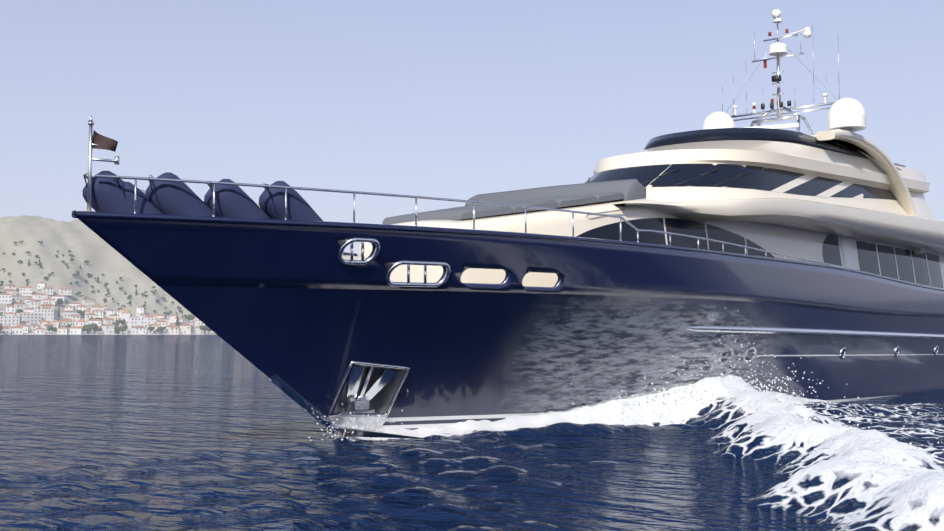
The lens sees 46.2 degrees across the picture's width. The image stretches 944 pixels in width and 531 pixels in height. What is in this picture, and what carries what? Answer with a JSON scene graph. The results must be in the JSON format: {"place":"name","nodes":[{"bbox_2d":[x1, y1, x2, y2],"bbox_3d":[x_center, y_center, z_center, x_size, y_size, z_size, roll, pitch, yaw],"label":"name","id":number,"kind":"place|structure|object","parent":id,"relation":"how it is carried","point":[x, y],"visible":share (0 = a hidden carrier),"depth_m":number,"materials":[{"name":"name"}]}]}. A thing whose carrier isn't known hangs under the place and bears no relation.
{"place":"outdoors","nodes":[
{"label":"outdoors","id":0,"kind":"place"},
{"bbox_2d":[0,215,216,334],"bbox_3d":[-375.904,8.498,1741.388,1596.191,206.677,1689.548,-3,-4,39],"label":"hill terrain","id":1,"kind":"structure","parent":0,"point":[80,240],"depth_m":1247.74,"materials":[{"name":"grey stone"}]},
{"bbox_2d":[0,282,214,333],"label":"town houses","id":2,"kind":"structure","parent":1,"relation":"on","point":[33,318],"depth_m":1076.86,"materials":[{"name":"white"}]},
{"bbox_2d":[0,240,215,333],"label":"town trees","id":3,"kind":"object","parent":1,"relation":"on","point":[93,326],"visible":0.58,"depth_m":1133.45,"materials":[{"name":"green plant"}]},
{"bbox_2d":[0,335,943,530],"bbox_3d":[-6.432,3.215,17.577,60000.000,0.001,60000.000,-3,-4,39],"label":"sea water","id":4,"kind":"structure","parent":0,"point":[114,405],"depth_m":20.18,"materials":[{"name":"blue liquid"}]},
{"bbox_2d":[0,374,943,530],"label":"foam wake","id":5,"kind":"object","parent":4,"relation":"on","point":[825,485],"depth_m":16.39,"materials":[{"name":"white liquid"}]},
{"bbox_2d":[159,286,943,429],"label":"hull","id":6,"kind":"object","parent":4,"relation":"on","point":[309,345],"visible":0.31,"depth_m":23.04,"materials":[{"name":"blue paint"}]},
{"bbox_2d":[270,376,340,436],"bbox_3d":[-3.024,2.986,21.827,0.200,1.712,2.484,-3,-4,39],"label":"bow stem guard","id":7,"kind":"object","parent":6,"relation":"attached to","point":[294,395],"visible":0.71,"depth_m":21.47,"materials":[{"name":"blue metal"}]},
{"bbox_2d":[327,361,409,417],"bbox_3d":[-2.051,2.477,22.093,0.683,1.172,1.547,-5,-6,56],"label":"anchor pocket frame","id":8,"kind":"object","parent":6,"relation":"attached to","point":[368,364],"visible":0.92,"depth_m":22.02,"materials":[{"name":"silver metal"}]},
{"bbox_2d":[328,414,427,438],"bbox_3d":[-1.507,3.395,21.603,2.585,0.830,1.260,-3,-4,39],"label":"pocket chafe plate","id":9,"kind":"object","parent":6,"relation":"on","point":[342,422],"visible":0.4,"depth_m":22.11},
{"bbox_2d":[338,366,397,414],"bbox_3d":[-2.105,2.486,22.169,0.700,0.990,1.100,-3,-4,39],"label":"anchor","id":10,"kind":"object","parent":9,"relation":"in","point":[379,383],"visible":0.81,"depth_m":22.18,"materials":[{"name":"silver metal"}]},
{"bbox_2d":[73,210,943,317],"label":"bulwark","id":11,"kind":"object","parent":6,"relation":"on","point":[162,253],"visible":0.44,"depth_m":21.72,"materials":[{"name":"blue paint"}]},
{"bbox_2d":[87,116,119,210],"bbox_3d":[-6.067,-1.605,18.221,0.527,1.700,0.096,2,-4,-34],"label":"jackstaff","id":12,"kind":"object","parent":11,"relation":"on","point":[90,160],"visible":0.81,"depth_m":18.09,"materials":[{"name":"silver metal"}]},
{"bbox_2d":[92,130,117,151],"bbox_3d":[-6.042,-2.052,18.235,0.405,0.325,0.089,2,-4,-32],"label":"flag","id":13,"kind":"object","parent":12,"relation":"attached to","point":[104,142],"visible":0.96,"depth_m":18.22,"materials":[{"name":"brown fabric"}]},
{"bbox_2d":[82,171,142,212],"bbox_3d":[-5.883,-0.962,18.634,0.690,1.226,1.287,-6,-7,60],"label":"fender","id":14,"kind":"object","parent":11,"relation":"on","point":[108,195],"visible":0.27,"depth_m":18.27,"materials":[{"name":"blue fabric"}]},
{"bbox_2d":[125,182,161,213],"bbox_3d":[-5.603,-0.792,18.814,0.695,1.238,1.280,-6,-7,59],"label":"fender","id":15,"kind":"object","parent":11,"relation":"attached to","point":[145,204],"visible":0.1,"depth_m":18.54,"materials":[{"name":"blue fabric"}]},
{"bbox_2d":[146,172,216,215],"bbox_3d":[-4.962,-0.965,19.040,0.888,1.230,1.253,-3,-4,39],"label":"fender","id":16,"kind":"object","parent":11,"relation":"attached to","point":[173,198],"visible":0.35,"depth_m":18.69,"materials":[{"name":"blue"}]},
{"bbox_2d":[71,211,356,255],"bbox_3d":[5.137,0.505,37.231,2.972,0.480,45.151,-2,-4,34],"label":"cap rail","id":17,"kind":"object","parent":11,"relation":"on","point":[75,213],"visible":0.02,"depth_m":17.86,"materials":[{"name":"blue"}]},
{"bbox_2d":[204,179,270,218],"bbox_3d":[-4.065,-0.886,19.463,0.862,1.236,1.264,-3,-4,39],"label":"fender","id":18,"kind":"object","parent":11,"relation":"attached to","point":[233,201],"visible":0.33,"depth_m":19.10,"materials":[{"name":"blue fabric"}]},
{"bbox_2d":[259,181,322,220],"bbox_3d":[-3.203,-0.885,19.918,0.844,1.240,1.271,-3,-4,39],"label":"fender","id":19,"kind":"object","parent":11,"relation":"attached to","point":[299,207],"visible":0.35,"depth_m":19.56,"materials":[{"name":"blue fabric"}]},
{"bbox_2d":[338,237,379,264],"bbox_3d":[-2.060,-0.262,20.200,0.812,0.486,0.325,2,-4,-29],"label":"opening frame","id":20,"kind":"object","parent":11,"relation":"on","point":[373,256],"visible":0.88,"depth_m":20.17,"materials":[{"name":"silver metal"}]},
{"bbox_2d":[350,242,363,260],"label":"bars","id":21,"kind":"object","parent":20,"relation":"attached to","point":[351,251],"visible":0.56,"depth_m":20.19,"materials":[{"name":"silver metal"}]},
{"bbox_2d":[386,260,450,286],"bbox_3d":[-1.013,0.160,21.038,1.364,0.486,0.315,2,-4,-31],"label":"opening frame","id":22,"kind":"object","parent":11,"relation":"on","point":[443,280],"visible":0.96,"depth_m":21.01,"materials":[{"name":"silver metal"}]},
{"bbox_2d":[407,265,426,283],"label":"bars","id":23,"kind":"object","parent":22,"relation":"attached to","point":[425,274],"visible":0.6,"depth_m":21.13,"materials":[{"name":"silver metal"}]},
{"bbox_2d":[463,278,507,284],"bbox_3d":[0.255,0.207,21.888,1.250,0.393,0.226,2,-4,-34],"label":"opening frame","id":24,"kind":"object","parent":11,"relation":"on","point":[487,283],"visible":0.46,"depth_m":22.00,"materials":[{"name":"silver metal"}]},
{"bbox_2d":[77,211,943,290],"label":"cap rail","id":25,"kind":"object","parent":11,"relation":"on","point":[201,219],"visible":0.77,"depth_m":20.48,"materials":[{"name":"blue"}]},
{"bbox_2d":[96,174,943,288],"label":"guard rail","id":26,"kind":"object","parent":25,"relation":"on","point":[330,190],"visible":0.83,"depth_m":20.86,"materials":[{"name":"silver metal"}]},
{"bbox_2d":[134,179,927,285],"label":"railing posts","id":27,"kind":"object","parent":11,"relation":"on","point":[135,191],"visible":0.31,"depth_m":20.68,"materials":[{"name":"silver metal"}]},
{"bbox_2d":[524,281,559,287],"bbox_3d":[1.427,0.289,22.737,1.130,0.392,0.203,3,-4,-36],"label":"opening frame","id":28,"kind":"object","parent":11,"relation":"on","point":[545,287],"visible":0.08,"depth_m":22.90,"materials":[{"name":"silver metal"}]},
{"bbox_2d":[357,198,943,286],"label":"house","id":29,"kind":"structure","parent":6,"relation":"on","point":[799,243],"depth_m":24.95,"materials":[{"name":"beige paint"}]},
{"bbox_2d":[383,206,511,224],"bbox_3d":[-0.769,-1.113,24.878,3.314,0.395,1.150,-3,-4,39],"label":"sun pad","id":30,"kind":"object","parent":29,"relation":"on","point":[458,214],"visible":0.88,"depth_m":24.16,"materials":[{"name":"grey fabric"}]},
{"bbox_2d":[405,200,557,214],"bbox_3d":[-0.016,-1.260,25.823,4.108,0.395,1.150,-3,-4,39],"label":"sun pad","id":31,"kind":"object","parent":29,"relation":"on","point":[550,204],"visible":0.42,"depth_m":24.80,"materials":[{"name":"grey fabric"}]},
{"bbox_2d":[426,195,596,211],"bbox_3d":[0.737,-1.407,26.767,4.652,0.395,1.150,-3,-4,39],"label":"sun pad","id":32,"kind":"object","parent":29,"relation":"on","point":[569,201],"visible":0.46,"depth_m":25.50,"materials":[{"name":"grey fabric"}]},
{"bbox_2d":[455,192,623,207],"bbox_3d":[1.428,-1.541,27.634,4.913,0.361,0.950,-3,-4,39],"label":"sun pad","id":33,"kind":"object","parent":29,"relation":"on","point":[603,197],"visible":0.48,"depth_m":26.27,"materials":[{"name":"grey fabric"}]},
{"bbox_2d":[465,179,645,205],"bbox_3d":[1.992,-1.731,28.347,5.138,0.643,0.850,-3,-4,39],"label":"cover","id":34,"kind":"object","parent":29,"relation":"on","point":[632,189],"visible":0.54,"depth_m":27.64,"materials":[{"name":"grey"}]},
{"bbox_2d":[586,209,624,215],"bbox_3d":[3.066,-1.214,25.351,1.244,0.247,0.087,3,-5,-41],"label":"roof handle","id":35,"kind":"object","parent":29,"relation":"attached to","point":[610,211],"visible":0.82,"depth_m":25.41,"materials":[{"name":"silver metal"}]},
{"bbox_2d":[663,218,667,244],"bbox_3d":[2.444,-0.342,28.825,6.110,1.423,0.090,-3,-4,39],"label":"window mullion","id":36,"kind":"object","parent":29,"relation":"attached to","point":[665,231],"visible":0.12,"depth_m":27.02,"materials":[{"name":"beige paint"}]},
{"bbox_2d":[577,218,774,257],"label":"lens window","id":37,"kind":"structure","parent":29,"relation":"attached to","point":[673,225],"depth_m":27.49,"materials":[{"name":"black glass"}]},
{"bbox_2d":[705,223,708,249],"bbox_3d":[3.825,-0.235,30.534,6.122,1.505,0.090,-3,-4,39],"label":"window mullion","id":38,"kind":"object","parent":29,"relation":"attached to","point":[706,236],"visible":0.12,"depth_m":28.73,"materials":[{"name":"beige paint"}]},
{"bbox_2d":[584,140,931,218],"bbox_3d":[9.884,-2.619,38.209,5.900,3.135,22.000,-3,-4,39],"label":"wheelhouse","id":39,"kind":"object","parent":29,"relation":"on","point":[799,158],"depth_m":32.47,"materials":[{"name":"white paint"}]},
{"bbox_2d":[587,169,750,185],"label":"wipers","id":40,"kind":"object","parent":39,"relation":"on","point":[693,178],"visible":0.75,"depth_m":30.64,"materials":[{"name":"metal"}]},
{"bbox_2d":[589,164,884,198],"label":"window pillars","id":41,"kind":"structure","parent":39,"relation":"attached to","point":[828,193],"depth_m":35.00,"materials":[{"name":"white paint"}]},
{"bbox_2d":[644,128,905,166],"bbox_3d":[10.568,-3.729,39.127,5.040,0.689,13.512,-3,-4,39],"label":"flybridge windscreen","id":42,"kind":"object","parent":39,"relation":"on","point":[762,134],"visible":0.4,"depth_m":34.09,"materials":[{"name":"black glass"}]},
{"bbox_2d":[811,135,873,158],"bbox_3d":[11.013,-3.958,39.694,5.500,0.586,5.200,-3,-4,39],"label":"hardtop panel","id":43,"kind":"object","parent":39,"relation":"on","point":[848,145],"visible":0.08,"depth_m":37.67,"materials":[{"name":"black paint"}]},
{"bbox_2d":[722,22,839,134],"bbox_3d":[11.134,-6.435,39.993,4.500,4.732,2.190,-3,-4,39],"label":"mast frame","id":44,"kind":"object","parent":43,"relation":"on","point":[758,121],"visible":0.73,"depth_m":39.79,"materials":[{"name":"white metal"}]},
{"bbox_2d":[753,29,790,108],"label":"mast lights","id":45,"kind":"object","parent":44,"relation":"attached to","point":[776,78],"visible":0.94,"depth_m":39.75},
{"bbox_2d":[733,9,827,128],"bbox_3d":[10.757,-6.724,39.542,3.571,5.090,1.577,-3,-4,39],"label":"radar equipment","id":46,"kind":"object","parent":44,"relation":"attached to","point":[781,49],"visible":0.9,"depth_m":39.65,"materials":[{"name":"white plastic"}]},
{"bbox_2d":[702,98,865,131],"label":"radar domes","id":47,"kind":"structure","parent":43,"relation":"on","point":[847,114],"depth_m":36.82,"materials":[{"name":"white paint"}]},
{"bbox_2d":[613,198,943,253],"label":"superstructure side","id":48,"kind":"object","parent":29,"relation":"on","point":[926,234],"visible":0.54,"depth_m":32.73,"materials":[{"name":"beige paint"}]},
{"bbox_2d":[823,234,841,265],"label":"half oval window","id":49,"kind":"structure","parent":29,"relation":"attached to","point":[831,252],"depth_m":35.54,"materials":[{"name":"grey glass"}]},
{"bbox_2d":[842,239,854,268],"bbox_3d":[10.197,0.316,38.422,6.215,2.100,0.900,-3,-4,39],"label":"wall panel","id":50,"kind":"object","parent":29,"relation":"attached to","point":[848,253],"visible":0.15,"depth_m":36.63,"materials":[{"name":"white paint"}]},
{"bbox_2d":[816,129,923,253],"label":"arch beam","id":51,"kind":"structure","parent":29,"relation":"on","point":[885,164],"depth_m":39.56,"materials":[{"name":"beige paint"}]},
{"bbox_2d":[876,244,880,274],"bbox_3d":[11.992,0.201,40.660,6.104,1.700,0.120,-3,-4,39],"label":"window mullion","id":52,"kind":"object","parent":29,"relation":"attached to","point":[878,259],"visible":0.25,"depth_m":38.85,"materials":[{"name":"white paint"}]},
{"bbox_2d":[893,247,898,278],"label":"window mullion","id":53,"kind":"object","parent":29,"relation":"attached to","point":[896,263],"visible":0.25,"depth_m":40.33,"materials":[{"name":"white paint"}]},
{"bbox_2d":[856,241,943,287],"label":"saloon windows","id":54,"kind":"structure","parent":29,"relation":"attached to","point":[867,257],"depth_m":40.71,"materials":[{"name":"black glass"}]},
{"bbox_2d":[910,250,915,282],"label":"window mullion","id":55,"kind":"object","parent":29,"relation":"attached to","point":[913,266],"visible":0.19,"depth_m":41.80,"materials":[{"name":"white paint"}]},
{"bbox_2d":[707,315,716,319],"bbox_3d":[5.862,1.265,27.067,0.083,0.170,0.426,-3,-5,44],"label":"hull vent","id":56,"kind":"object","parent":6,"relation":"on","point":[712,316],"depth_m":27.08,"materials":[{"name":"silver metal"}]},
{"bbox_2d":[719,348,733,363],"bbox_3d":[6.469,2.297,28.253,0.270,0.466,0.609,-3,-4,39],"label":"porthole frame","id":57,"kind":"object","parent":6,"relation":"attached to","point":[732,353],"depth_m":28.29,"materials":[{"name":"silver metal"}]},
{"bbox_2d":[721,350,730,360],"bbox_3d":[6.472,2.298,28.250,0.167,0.342,0.468,-3,-4,39],"label":"porthole","id":58,"kind":"object","parent":57,"relation":"in","point":[729,352],"depth_m":28.25,"materials":[{"name":"black glass"}]},
{"bbox_2d":[743,346,756,363],"bbox_3d":[7.288,2.346,29.069,0.240,0.465,0.610,-3,-4,39],"label":"porthole frame","id":59,"kind":"object","parent":6,"relation":"attached to","point":[748,350],"depth_m":28.98,"materials":[{"name":"silver metal"}]},
{"bbox_2d":[746,349,753,359],"bbox_3d":[7.290,2.348,29.066,0.140,0.342,0.468,-3,-4,39],"label":"porthole","id":60,"kind":"object","parent":59,"relation":"in","point":[750,351],"depth_m":29.08,"materials":[{"name":"black glass"}]},
{"bbox_2d":[686,325,943,338],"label":"rub rail","id":61,"kind":"object","parent":6,"relation":"on","point":[769,330],"visible":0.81,"depth_m":31.18,"materials":[{"name":"silver metal"}]},
{"bbox_2d":[840,347,845,358],"bbox_3d":[11.273,2.665,33.680,0.137,0.389,0.450,-3,-4,39],"label":"porthole","id":62,"kind":"object","parent":6,"relation":"attached to","point":[842,349],"visible":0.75,"depth_m":33.60,"materials":[{"name":"silver metal"}]},
{"bbox_2d":[894,346,899,356],"bbox_3d":[14.413,2.919,37.563,0.138,0.389,0.450,-3,-4,39],"label":"porthole","id":63,"kind":"object","parent":6,"relation":"attached to","point":[898,348],"visible":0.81,"depth_m":37.50,"materials":[{"name":"silver metal"}]},
{"bbox_2d":[934,345,938,355],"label":"porthole","id":64,"kind":"object","parent":6,"relation":"attached to","point":[935,352],"visible":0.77,"depth_m":40.91,"materials":[{"name":"silver metal"}]},
{"bbox_2d":[0,0,943,253],"label":"sky","id":65,"kind":"structure","parent":0,"point":[450,99],"materials":[{"name":"blue"}]},
{"bbox_2d":[308,308,938,479],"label":"spray droplets","id":66,"kind":"object","parent":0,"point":[791,433],"visible":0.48,"depth_m":24.94,"materials":[{"name":"white liquid"}]},
{"bbox_2d":[462,281,798,418],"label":"water spray","id":67,"kind":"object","parent":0,"point":[642,320],"depth_m":25.39,"materials":[{"name":"white liquid"}]}
]}

